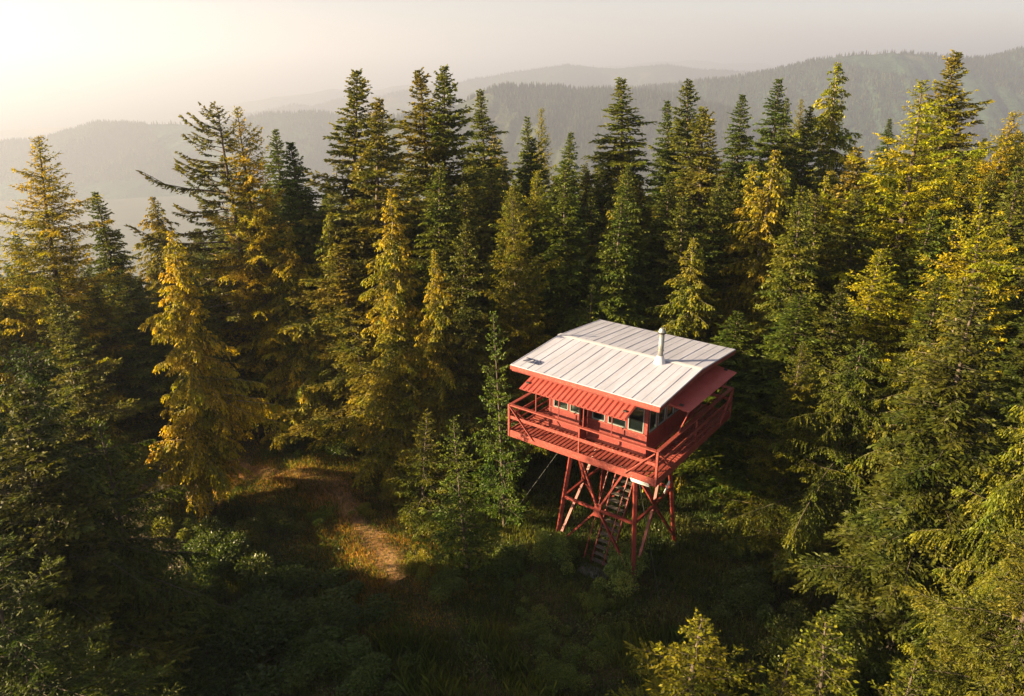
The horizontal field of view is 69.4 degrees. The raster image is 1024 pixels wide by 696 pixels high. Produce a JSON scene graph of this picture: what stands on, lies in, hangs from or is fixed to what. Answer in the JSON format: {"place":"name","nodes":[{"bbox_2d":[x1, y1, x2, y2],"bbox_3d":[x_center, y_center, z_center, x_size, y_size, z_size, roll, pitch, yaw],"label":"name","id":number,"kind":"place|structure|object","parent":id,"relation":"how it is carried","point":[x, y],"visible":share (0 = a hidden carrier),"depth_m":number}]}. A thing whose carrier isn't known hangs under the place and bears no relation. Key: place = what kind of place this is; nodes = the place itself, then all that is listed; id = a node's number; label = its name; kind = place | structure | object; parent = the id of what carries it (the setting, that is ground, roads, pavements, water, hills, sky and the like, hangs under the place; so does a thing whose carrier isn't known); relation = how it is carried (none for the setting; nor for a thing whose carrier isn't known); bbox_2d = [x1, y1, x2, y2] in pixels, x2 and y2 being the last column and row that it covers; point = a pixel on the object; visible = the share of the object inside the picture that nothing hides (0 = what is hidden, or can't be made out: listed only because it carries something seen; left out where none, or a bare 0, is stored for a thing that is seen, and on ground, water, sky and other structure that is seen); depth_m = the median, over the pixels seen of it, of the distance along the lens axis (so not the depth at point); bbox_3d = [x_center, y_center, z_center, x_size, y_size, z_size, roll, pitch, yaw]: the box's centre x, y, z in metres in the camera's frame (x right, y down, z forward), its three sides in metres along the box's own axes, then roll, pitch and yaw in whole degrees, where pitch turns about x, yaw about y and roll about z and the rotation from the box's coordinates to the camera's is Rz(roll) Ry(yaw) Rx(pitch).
{"place":"outdoors","nodes":[
{"label":"outdoors","id":0,"kind":"place"},
{"bbox_2d":[0,86,111,98],"bbox_3d":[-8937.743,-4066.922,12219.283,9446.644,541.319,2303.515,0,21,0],"label":"mountain","id":1,"kind":"structure","parent":0,"point":[49,92],"depth_m":11396.57},
{"bbox_2d":[0,113,364,201],"bbox_3d":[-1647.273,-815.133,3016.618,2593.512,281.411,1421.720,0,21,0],"label":"mountain","id":2,"kind":"structure","parent":0,"point":[171,140],"depth_m":2725.15},
{"bbox_2d":[0,108,377,187],"bbox_3d":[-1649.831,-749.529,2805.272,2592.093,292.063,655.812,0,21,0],"label":"distant forest","id":3,"kind":"object","parent":2,"relation":"on","point":[54,138],"visible":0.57,"depth_m":2816.78},
{"bbox_2d":[160,84,436,117],"bbox_3d":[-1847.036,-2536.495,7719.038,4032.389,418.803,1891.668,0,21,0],"label":"ridge","id":4,"kind":"structure","parent":0,"point":[315,98],"depth_m":7192.68},
{"bbox_2d":[0,80,945,695],"bbox_3d":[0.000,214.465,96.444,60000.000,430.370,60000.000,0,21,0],"label":"ground","id":5,"kind":"structure","parent":0,"point":[146,102],"depth_m":39.67},
{"bbox_2d":[0,282,122,443],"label":"cedar tree","id":6,"kind":"object","parent":5,"relation":"on","point":[5,349],"visible":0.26,"depth_m":36.36},
{"bbox_2d":[0,135,168,433],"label":"larch tree","id":7,"kind":"object","parent":5,"relation":"on","point":[59,277],"visible":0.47,"depth_m":37.24},
{"bbox_2d":[32,289,147,445],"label":"fir tree","id":8,"kind":"object","parent":5,"relation":"on","point":[53,375],"visible":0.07,"depth_m":36.69},
{"bbox_2d":[0,519,188,695],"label":"fir tree","id":9,"kind":"object","parent":5,"relation":"on","point":[32,666],"visible":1,"depth_m":15.97},
{"bbox_2d":[0,294,189,529],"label":"spruce tree","id":10,"kind":"object","parent":5,"relation":"on","point":[78,387],"visible":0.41,"depth_m":30.77},
{"bbox_2d":[0,378,209,695],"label":"spruce tree","id":11,"kind":"object","parent":5,"relation":"on","point":[86,608],"visible":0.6,"depth_m":21.38},
{"bbox_2d":[86,191,157,342],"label":"fir tree","id":12,"kind":"object","parent":5,"relation":"on","point":[110,249],"visible":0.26,"depth_m":41.37},
{"bbox_2d":[0,341,250,684],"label":"cedar tree","id":13,"kind":"object","parent":5,"relation":"on","point":[132,547],"visible":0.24,"depth_m":23.55},
{"bbox_2d":[78,283,186,455],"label":"cedar tree","id":14,"kind":"object","parent":5,"relation":"on","point":[103,341],"visible":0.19,"depth_m":39.64},
{"bbox_2d":[85,419,190,637],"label":"young fir","id":15,"kind":"object","parent":5,"relation":"on","point":[117,515],"visible":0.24,"depth_m":24.95},
{"bbox_2d":[94,275,187,455],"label":"spruce tree","id":16,"kind":"object","parent":5,"relation":"on","point":[149,392],"visible":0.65,"depth_m":38.97},
{"bbox_2d":[125,196,201,312],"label":"cedar tree","id":17,"kind":"object","parent":5,"relation":"on","point":[156,263],"visible":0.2,"depth_m":46.47},
{"bbox_2d":[116,486,213,541],"bbox_3d":[-15.647,7.722,33.610,4.402,1.692,5.053,-18,27,-39],"label":"shrub","id":18,"kind":"object","parent":5,"relation":"on","point":[185,518],"visible":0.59,"depth_m":33.14},
{"bbox_2d":[124,101,280,419],"bbox_3d":[-17.064,-4.108,41.415,9.212,18.630,12.043,2,20,-1],"label":"spruce tree","id":19,"kind":"object","parent":5,"relation":"on","point":[228,287],"visible":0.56,"depth_m":39.19},
{"bbox_2d":[160,276,260,437],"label":"fir tree","id":20,"kind":"object","parent":5,"relation":"on","point":[211,325],"visible":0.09,"depth_m":39.32},
{"bbox_2d":[138,230,289,529],"bbox_3d":[-13.689,1.399,33.555,6.981,13.902,7.634,12,25,26],"label":"tree","id":21,"kind":"object","parent":5,"relation":"on","point":[194,459],"visible":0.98,"depth_m":32.71},
{"bbox_2d":[179,516,275,599],"bbox_3d":[-12.083,8.727,30.879,5.532,1.786,2.974,16,26,36],"label":"shrub","id":22,"kind":"object","parent":5,"relation":"on","point":[225,552],"visible":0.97,"depth_m":30.60},
{"bbox_2d":[184,586,355,659],"bbox_3d":[-8.825,10.250,27.125,6.146,1.880,3.304,-5,21,-14],"label":"shrub","id":23,"kind":"object","parent":5,"relation":"on","point":[280,630],"visible":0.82,"depth_m":26.94},
{"bbox_2d":[179,106,365,403],"bbox_3d":[-13.754,-3.928,41.506,11.513,18.556,9.490,-3,23,-5],"label":"larch tree","id":24,"kind":"object","parent":5,"relation":"on","point":[260,231],"visible":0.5,"depth_m":39.71},
{"bbox_2d":[249,129,310,254],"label":"fir tree","id":25,"kind":"object","parent":5,"relation":"on","point":[275,156],"visible":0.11,"depth_m":46.13},
{"bbox_2d":[233,560,347,622],"bbox_3d":[-9.650,9.610,29.872,4.765,1.067,4.538,8,22,19],"label":"shrub","id":26,"kind":"object","parent":5,"relation":"on","point":[282,581],"visible":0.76,"depth_m":29.90},
{"bbox_2d":[252,141,337,404],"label":"fir tree","id":27,"kind":"object","parent":5,"relation":"on","point":[300,206],"visible":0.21,"depth_m":40.22},
{"bbox_2d":[250,226,340,451],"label":"cedar tree","id":28,"kind":"object","parent":5,"relation":"on","point":[280,371],"visible":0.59,"depth_m":40.16},
{"bbox_2d":[273,598,357,693],"bbox_3d":[-6.985,10.672,26.553,2.478,1.222,4.610,0,21,0],"label":"shrub","id":29,"kind":"object","parent":5,"relation":"on","point":[321,645],"visible":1,"depth_m":25.99},
{"bbox_2d":[229,458,407,587],"bbox_3d":[-9.968,7.772,35.361,11.685,0.563,11.190,0,21,0],"label":"trail","id":30,"kind":"object","parent":5,"relation":"on","point":[361,525],"visible":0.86,"depth_m":34.33},
{"bbox_2d":[283,215,365,421],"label":"cedar tree","id":31,"kind":"object","parent":5,"relation":"on","point":[328,241],"visible":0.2,"depth_m":39.54},
{"bbox_2d":[275,579,398,649],"bbox_3d":[-7.010,10.338,28.393,5.390,0.846,4.695,-4,21,-10],"label":"shrub","id":32,"kind":"object","parent":5,"relation":"on","point":[341,623],"visible":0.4,"depth_m":28.73},
{"bbox_2d":[268,245,406,449],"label":"spruce tree","id":33,"kind":"object","parent":5,"relation":"on","point":[351,348],"visible":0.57,"depth_m":38.38},
{"bbox_2d":[263,68,415,391],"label":"spruce tree","id":34,"kind":"object","parent":5,"relation":"on","point":[350,128],"visible":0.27,"depth_m":40.32},
{"bbox_2d":[200,435,494,646],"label":"dry grass","id":35,"kind":"structure","parent":5,"relation":"on","point":[321,466],"depth_m":34.17},
{"bbox_2d":[285,97,430,379],"bbox_3d":[-7.330,-3.855,40.631,10.648,18.826,10.422,-4,21,-14],"label":"spruce tree","id":36,"kind":"object","parent":5,"relation":"on","point":[364,255],"visible":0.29,"depth_m":38.69},
{"bbox_2d":[315,634,422,695],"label":"shrub","id":37,"kind":"object","parent":5,"relation":"on","point":[368,669],"visible":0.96,"depth_m":25.62},
{"bbox_2d":[305,295,466,495],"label":"cedar tree","id":38,"kind":"object","parent":5,"relation":"on","point":[399,425],"visible":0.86,"depth_m":36.04},
{"bbox_2d":[358,188,435,472],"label":"cedar tree","id":39,"kind":"object","parent":5,"relation":"on","point":[399,287],"visible":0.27,"depth_m":36.31},
{"bbox_2d":[386,408,462,532],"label":"young fir","id":40,"kind":"object","parent":5,"relation":"on","point":[412,509],"visible":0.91,"depth_m":33.76},
{"bbox_2d":[387,67,463,255],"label":"spruce tree","id":41,"kind":"object","parent":5,"relation":"on","point":[420,82],"visible":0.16,"depth_m":43.77},
{"bbox_2d":[368,64,489,301],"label":"spruce tree","id":42,"kind":"object","parent":5,"relation":"on","point":[443,82],"visible":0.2,"depth_m":43.49},
{"bbox_2d":[387,249,493,485],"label":"cedar tree","id":43,"kind":"object","parent":5,"relation":"on","point":[435,315],"visible":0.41,"depth_m":35.62},
{"bbox_2d":[403,162,487,397],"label":"fir tree","id":44,"kind":"object","parent":5,"relation":"on","point":[436,220],"visible":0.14,"depth_m":37.85},
{"bbox_2d":[427,554,469,603],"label":"shrub","id":45,"kind":"object","parent":5,"relation":"on","point":[449,580],"visible":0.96,"depth_m":29.60},
{"bbox_2d":[407,181,495,379],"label":"spruce tree","id":46,"kind":"object","parent":5,"relation":"on","point":[465,211],"visible":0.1,"depth_m":39.09},
{"bbox_2d":[391,219,527,473],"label":"spruce tree","id":47,"kind":"object","parent":5,"relation":"on","point":[466,332],"visible":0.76,"depth_m":35.68},
{"bbox_2d":[418,415,506,580],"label":"young fir","id":48,"kind":"object","parent":5,"relation":"on","point":[470,517],"visible":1,"depth_m":29.75},
{"bbox_2d":[455,89,510,216],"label":"fir tree","id":49,"kind":"object","parent":5,"relation":"on","point":[484,164],"visible":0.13,"depth_m":48.12},
{"bbox_2d":[465,167,507,312],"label":"fir tree","id":50,"kind":"object","parent":5,"relation":"on","point":[491,197],"visible":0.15,"depth_m":40.90},
{"bbox_2d":[467,311,532,526],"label":"young fir","id":51,"kind":"object","parent":5,"relation":"on","point":[506,472],"visible":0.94,"depth_m":32.38},
{"bbox_2d":[469,544,539,590],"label":"shrub","id":52,"kind":"object","parent":5,"relation":"on","point":[505,566],"visible":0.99,"depth_m":30.54},
{"bbox_2d":[471,199,542,447],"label":"fir tree","id":53,"kind":"object","parent":5,"relation":"on","point":[489,284],"visible":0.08,"depth_m":38.55},
{"bbox_2d":[470,187,561,467],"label":"fir tree","id":54,"kind":"object","parent":5,"relation":"on","point":[515,297],"visible":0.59,"depth_m":36.36},
{"bbox_2d":[473,179,570,405],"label":"spruce tree","id":55,"kind":"object","parent":5,"relation":"on","point":[528,253],"visible":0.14,"depth_m":37.36},
{"bbox_2d":[492,138,551,229],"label":"spruce tree","id":56,"kind":"object","parent":5,"relation":"on","point":[536,166],"visible":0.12,"depth_m":45.82},
{"bbox_2d":[503,596,572,651],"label":"shrub","id":57,"kind":"object","parent":5,"relation":"on","point":[528,627],"visible":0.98,"depth_m":27.64},
{"bbox_2d":[145,433,939,695],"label":"grass","id":58,"kind":"structure","parent":5,"relation":"on","point":[524,542],"depth_m":31.18},
{"bbox_2d":[527,528,579,575],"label":"shrub","id":59,"kind":"object","parent":5,"relation":"on","point":[560,541],"visible":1,"depth_m":31.53},
{"bbox_2d":[528,643,593,695],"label":"shrub","id":60,"kind":"object","parent":5,"relation":"on","point":[567,673],"visible":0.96,"depth_m":25.46},
{"bbox_2d":[524,161,602,410],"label":"fir tree","id":61,"kind":"object","parent":5,"relation":"on","point":[565,276],"visible":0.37,"depth_m":37.28},
{"bbox_2d":[363,614,778,695],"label":"tall grass","id":62,"kind":"structure","parent":5,"relation":"on","point":[505,644],"depth_m":26.07},
{"bbox_2d":[537,197,653,459],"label":"fir tree","id":63,"kind":"object","parent":5,"relation":"on","point":[610,310],"visible":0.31,"depth_m":35.80},
{"bbox_2d":[580,620,630,669],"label":"shrub","id":64,"kind":"object","parent":5,"relation":"on","point":[595,644],"visible":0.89,"depth_m":26.80},
{"bbox_2d":[586,163,655,329],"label":"fir tree","id":65,"kind":"object","parent":5,"relation":"on","point":[632,240],"visible":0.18,"depth_m":37.40},
{"bbox_2d":[592,533,650,597],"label":"shrub","id":66,"kind":"object","parent":5,"relation":"on","point":[615,566],"visible":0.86,"depth_m":30.06},
{"bbox_2d":[577,77,668,246],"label":"fir tree","id":67,"kind":"object","parent":5,"relation":"on","point":[617,160],"visible":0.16,"depth_m":46.17},
{"bbox_2d":[502,319,756,601],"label":"fire lookout tower","id":68,"kind":"structure","parent":5,"relation":"on","point":[636,395],"depth_m":28.75},
{"bbox_2d":[639,175,689,326],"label":"fir tree","id":69,"kind":"object","parent":5,"relation":"on","point":[657,253],"visible":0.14,"depth_m":39.55},
{"bbox_2d":[642,237,716,492],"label":"cedar tree","id":70,"kind":"object","parent":5,"relation":"on","point":[686,325],"visible":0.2,"depth_m":35.21},
{"bbox_2d":[637,194,725,403],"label":"spruce tree","id":71,"kind":"object","parent":5,"relation":"on","point":[680,246],"visible":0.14,"depth_m":37.05},
{"bbox_2d":[645,78,729,242],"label":"spruce tree","id":72,"kind":"object","parent":5,"relation":"on","point":[681,124],"visible":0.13,"depth_m":48.30},
{"bbox_2d":[604,607,773,695],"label":"young fir","id":73,"kind":"object","parent":5,"relation":"on","point":[700,676],"visible":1,"depth_m":21.43},
{"bbox_2d":[645,106,744,257],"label":"spruce tree","id":74,"kind":"object","parent":5,"relation":"on","point":[704,174],"visible":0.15,"depth_m":42.07},
{"bbox_2d":[663,176,748,336],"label":"spruce tree","id":75,"kind":"object","parent":5,"relation":"on","point":[713,227],"visible":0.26,"depth_m":38.42},
{"bbox_2d":[659,311,765,500],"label":"fir tree","id":76,"kind":"object","parent":5,"relation":"on","point":[743,354],"visible":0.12,"depth_m":34.64},
{"bbox_2d":[706,176,756,338],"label":"spruce tree","id":77,"kind":"object","parent":5,"relation":"on","point":[734,196],"visible":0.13,"depth_m":39.60},
{"bbox_2d":[710,94,756,188],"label":"fir tree","id":78,"kind":"object","parent":5,"relation":"on","point":[739,136],"visible":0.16,"depth_m":55.47},
{"bbox_2d":[703,150,790,368],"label":"cedar tree","id":79,"kind":"object","parent":5,"relation":"on","point":[754,279],"visible":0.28,"depth_m":37.83},
{"bbox_2d":[711,564,800,627],"bbox_3d":[9.668,9.698,29.138,3.442,1.334,3.277,6,22,15],"label":"shrub","id":80,"kind":"object","parent":5,"relation":"on","point":[750,591],"visible":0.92,"depth_m":28.82},
{"bbox_2d":[671,294,844,531],"bbox_3d":[11.878,2.981,33.188,10.394,11.132,10.363,9,21,21],"label":"fir tree","id":81,"kind":"object","parent":5,"relation":"on","point":[731,466],"visible":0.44,"depth_m":32.34},
{"bbox_2d":[728,77,801,198],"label":"fir tree","id":82,"kind":"object","parent":5,"relation":"on","point":[777,121],"visible":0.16,"depth_m":51.27},
{"bbox_2d":[708,342,862,596],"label":"larch tree","id":83,"kind":"object","parent":5,"relation":"on","point":[784,476],"visible":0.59,"depth_m":29.71},
{"bbox_2d":[742,185,831,396],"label":"fir tree","id":84,"kind":"object","parent":5,"relation":"on","point":[792,266],"visible":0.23,"depth_m":34.14},
{"bbox_2d":[723,280,872,519],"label":"spruce tree","id":85,"kind":"object","parent":5,"relation":"on","point":[831,333],"visible":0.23,"depth_m":31.20},
{"bbox_2d":[748,193,849,343],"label":"fir tree","id":86,"kind":"object","parent":5,"relation":"on","point":[823,267],"visible":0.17,"depth_m":35.46},
{"bbox_2d":[742,610,860,695],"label":"young fir","id":87,"kind":"object","parent":5,"relation":"on","point":[812,679],"visible":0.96,"depth_m":19.39},
{"bbox_2d":[750,588,857,675],"bbox_3d":[10.473,10.502,27.107,4.108,1.504,4.716,-6,22,-15],"label":"shrub","id":88,"kind":"object","parent":5,"relation":"on","point":[782,638],"visible":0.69,"depth_m":26.99},
{"bbox_2d":[724,337,891,658],"bbox_3d":[12.787,5.218,28.377,8.924,11.448,8.844,4,21,10],"label":"fir tree","id":89,"kind":"object","parent":5,"relation":"on","point":[832,503],"visible":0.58,"depth_m":28.26},
{"bbox_2d":[788,106,839,212],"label":"spruce tree","id":90,"kind":"object","parent":5,"relation":"on","point":[802,180],"visible":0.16,"depth_m":52.01},
{"bbox_2d":[792,62,887,218],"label":"spruce tree","id":91,"kind":"object","parent":5,"relation":"on","point":[829,125],"visible":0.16,"depth_m":52.80},
{"bbox_2d":[769,248,924,453],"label":"larch tree","id":92,"kind":"object","parent":5,"relation":"on","point":[864,313],"visible":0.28,"depth_m":32.49},
{"bbox_2d":[823,188,897,356],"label":"spruce tree","id":93,"kind":"object","parent":5,"relation":"on","point":[851,240],"visible":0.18,"depth_m":35.93},
{"bbox_2d":[819,146,912,332],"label":"spruce tree","id":94,"kind":"object","parent":5,"relation":"on","point":[854,168],"visible":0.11,"depth_m":39.72},
{"bbox_2d":[819,629,938,695],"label":"shrub","id":95,"kind":"object","parent":5,"relation":"on","point":[878,658],"visible":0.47,"depth_m":25.14},
{"bbox_2d":[821,274,952,501],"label":"fir tree","id":96,"kind":"object","parent":5,"relation":"on","point":[884,391],"visible":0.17,"depth_m":30.00},
{"bbox_2d":[771,284,1023,680],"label":"fir tree","id":97,"kind":"object","parent":5,"relation":"on","point":[883,562],"visible":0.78,"depth_m":23.05},
{"bbox_2d":[819,277,989,608],"bbox_3d":[15.461,4.042,27.450,7.250,13.878,6.816,-8,20,-22],"label":"cedar tree","id":98,"kind":"object","parent":5,"relation":"on","point":[887,429],"visible":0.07,"depth_m":26.94},
{"bbox_2d":[800,79,1012,394],"bbox_3d":[20.032,-3.289,38.381,14.551,20.169,17.654,10,21,27],"label":"larch tree","id":99,"kind":"object","parent":5,"relation":"on","point":[899,228],"visible":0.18,"depth_m":36.70},
{"bbox_2d":[870,210,949,376],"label":"fir tree","id":100,"kind":"object","parent":5,"relation":"on","point":[905,272],"visible":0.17,"depth_m":35.04},
{"bbox_2d":[831,189,1023,493],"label":"larch tree","id":101,"kind":"object","parent":5,"relation":"on","point":[973,275],"visible":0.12,"depth_m":29.40},
{"bbox_2d":[881,49,997,220],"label":"spruce tree","id":102,"kind":"object","parent":5,"relation":"on","point":[948,88],"visible":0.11,"depth_m":47.20},
{"bbox_2d":[879,525,1023,695],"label":"fir tree","id":103,"kind":"object","parent":5,"relation":"on","point":[1007,679],"visible":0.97,"depth_m":18.30},
{"bbox_2d":[883,405,1023,695],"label":"fir tree","id":104,"kind":"object","parent":5,"relation":"on","point":[1004,510],"visible":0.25,"depth_m":21.68},
{"bbox_2d":[941,110,1023,231],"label":"larch tree","id":105,"kind":"object","parent":5,"relation":"on","point":[986,168],"visible":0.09,"depth_m":42.70},
{"bbox_2d":[942,166,1023,364],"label":"fir tree","id":106,"kind":"object","parent":5,"relation":"on","point":[1009,230],"visible":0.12,"depth_m":33.78},
{"bbox_2d":[963,317,1023,441],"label":"fir tree","id":107,"kind":"object","parent":5,"relation":"on","point":[1012,372],"visible":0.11,"depth_m":28.87},
{"bbox_2d":[967,382,1023,529],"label":"spruce tree","id":108,"kind":"object","parent":5,"relation":"on","point":[1002,444],"visible":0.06,"depth_m":26.06},
{"bbox_2d":[979,279,1023,410],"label":"fir tree","id":109,"kind":"object","parent":5,"relation":"on","point":[1013,332],"visible":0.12,"depth_m":31.90},
{"bbox_2d":[0,0,1023,81],"label":"sky","id":110,"kind":"structure","parent":0,"point":[41,40]},
{"bbox_2d":[319,65,748,118],"bbox_3d":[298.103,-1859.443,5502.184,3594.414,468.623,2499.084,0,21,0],"label":"rounded hill","id":111,"kind":"structure","parent":0,"point":[631,75],"depth_m":5213.26},
{"bbox_2d":[312,63,754,113],"bbox_3d":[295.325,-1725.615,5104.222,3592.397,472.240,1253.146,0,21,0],"label":"distant forest","id":112,"kind":"object","parent":111,"relation":"on","point":[393,96],"visible":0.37,"depth_m":5166.75},
{"bbox_2d":[348,87,757,205],"bbox_3d":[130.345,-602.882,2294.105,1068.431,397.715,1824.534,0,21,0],"label":"forested hill","id":113,"kind":"structure","parent":0,"point":[501,115],"depth_m":2026.45},
{"bbox_2d":[343,81,759,210],"bbox_3d":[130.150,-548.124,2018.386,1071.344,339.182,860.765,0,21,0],"label":"distant forest","id":114,"kind":"object","parent":113,"relation":"on","point":[552,89],"visible":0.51,"depth_m":2108.20},
{"bbox_2d":[647,50,1023,183],"bbox_3d":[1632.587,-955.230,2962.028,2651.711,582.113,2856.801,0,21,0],"label":"forested hill","id":115,"kind":"structure","parent":0,"point":[922,67],"depth_m":2445.16},
{"bbox_2d":[626,46,1023,182],"bbox_3d":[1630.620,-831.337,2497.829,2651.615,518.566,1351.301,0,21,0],"label":"distant forest","id":116,"kind":"object","parent":115,"relation":"on","point":[767,74],"visible":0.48,"depth_m":2519.93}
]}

